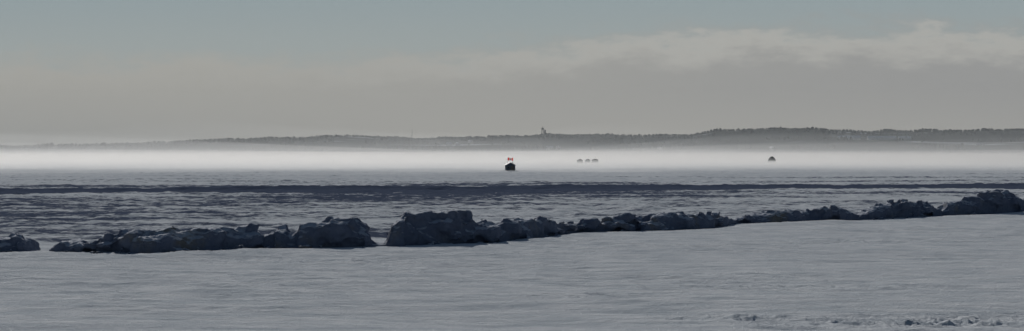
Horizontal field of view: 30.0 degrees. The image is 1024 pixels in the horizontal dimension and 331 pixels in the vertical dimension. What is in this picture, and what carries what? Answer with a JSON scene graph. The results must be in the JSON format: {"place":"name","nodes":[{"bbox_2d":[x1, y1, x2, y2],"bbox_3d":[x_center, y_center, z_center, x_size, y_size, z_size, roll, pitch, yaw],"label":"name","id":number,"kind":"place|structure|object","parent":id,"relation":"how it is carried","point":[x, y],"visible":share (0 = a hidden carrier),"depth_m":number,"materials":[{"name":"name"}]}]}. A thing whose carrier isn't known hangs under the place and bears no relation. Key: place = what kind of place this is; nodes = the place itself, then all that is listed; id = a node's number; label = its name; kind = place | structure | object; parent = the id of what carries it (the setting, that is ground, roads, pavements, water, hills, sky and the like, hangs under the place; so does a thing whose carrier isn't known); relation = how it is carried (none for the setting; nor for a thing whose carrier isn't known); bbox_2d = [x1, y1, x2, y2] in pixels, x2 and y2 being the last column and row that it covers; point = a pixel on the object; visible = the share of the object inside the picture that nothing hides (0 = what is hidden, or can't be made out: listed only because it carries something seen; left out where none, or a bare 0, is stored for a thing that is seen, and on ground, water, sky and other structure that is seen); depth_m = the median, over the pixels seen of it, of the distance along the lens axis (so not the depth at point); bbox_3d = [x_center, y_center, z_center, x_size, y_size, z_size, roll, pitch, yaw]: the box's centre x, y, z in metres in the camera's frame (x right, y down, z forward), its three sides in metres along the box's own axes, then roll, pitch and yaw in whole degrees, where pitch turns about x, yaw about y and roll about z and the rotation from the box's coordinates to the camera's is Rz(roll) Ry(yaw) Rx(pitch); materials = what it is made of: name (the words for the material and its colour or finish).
{"place":"outdoors","nodes":[
{"label":"outdoors","id":0,"kind":"place"},
{"bbox_2d":[0,155,1023,330],"bbox_3d":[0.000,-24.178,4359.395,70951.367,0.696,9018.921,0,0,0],"label":"snow covered ground","id":1,"kind":"structure","parent":0,"point":[47,202],"depth_m":67.05,"materials":[{"name":"white snow"}]},
{"bbox_2d":[504,158,514,170],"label":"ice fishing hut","id":2,"kind":"object","parent":1,"relation":"on","point":[509,166],"visible":0.94,"depth_m":371.31,"materials":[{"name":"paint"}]},
{"bbox_2d":[0,189,1023,253],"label":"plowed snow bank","id":3,"kind":"structure","parent":1,"relation":"on","point":[441,227],"depth_m":71.99,"materials":[{"name":"grey snow"}]},
{"bbox_2d":[0,239,1023,330],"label":"snow crystals","id":4,"kind":"object","parent":1,"relation":"on","point":[512,286],"visible":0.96,"depth_m":46.04,"materials":[{"name":"white snow"}]},
{"bbox_2d":[0,129,1023,154],"bbox_3d":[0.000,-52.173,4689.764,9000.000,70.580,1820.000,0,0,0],"label":"distant hills","id":5,"kind":"structure","parent":0,"point":[904,147],"depth_m":4187.40,"materials":[{"name":"grey"}]},
{"bbox_2d":[0,126,1023,154],"bbox_3d":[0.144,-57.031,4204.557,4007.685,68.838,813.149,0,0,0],"label":"distant treeline","id":6,"kind":"object","parent":5,"relation":"on","point":[156,150],"visible":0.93,"depth_m":4024.54,"materials":[{"name":"grey plant"}]},
{"bbox_2d":[837,136,860,139],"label":"long barn","id":7,"kind":"structure","parent":5,"relation":"on","point":[855,137],"depth_m":4243.60,"materials":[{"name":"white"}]},
{"bbox_2d":[867,136,896,139],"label":"long barn","id":8,"kind":"structure","parent":5,"relation":"on","point":[881,137],"depth_m":4263.54,"materials":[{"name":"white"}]},
{"bbox_2d":[898,136,910,139],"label":"long barn","id":9,"kind":"structure","parent":5,"relation":"on","point":[905,137],"depth_m":4254.48,"materials":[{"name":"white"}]},
{"bbox_2d":[0,0,1023,146],"label":"sky","id":10,"kind":"structure","parent":0,"point":[72,71],"materials":[{"name":"grey"}]},
{"bbox_2d":[768,157,775,162],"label":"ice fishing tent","id":11,"kind":"object","parent":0,"point":[771,159],"visible":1,"depth_m":730.50,"materials":[{"name":"brown fabric"}]}
]}

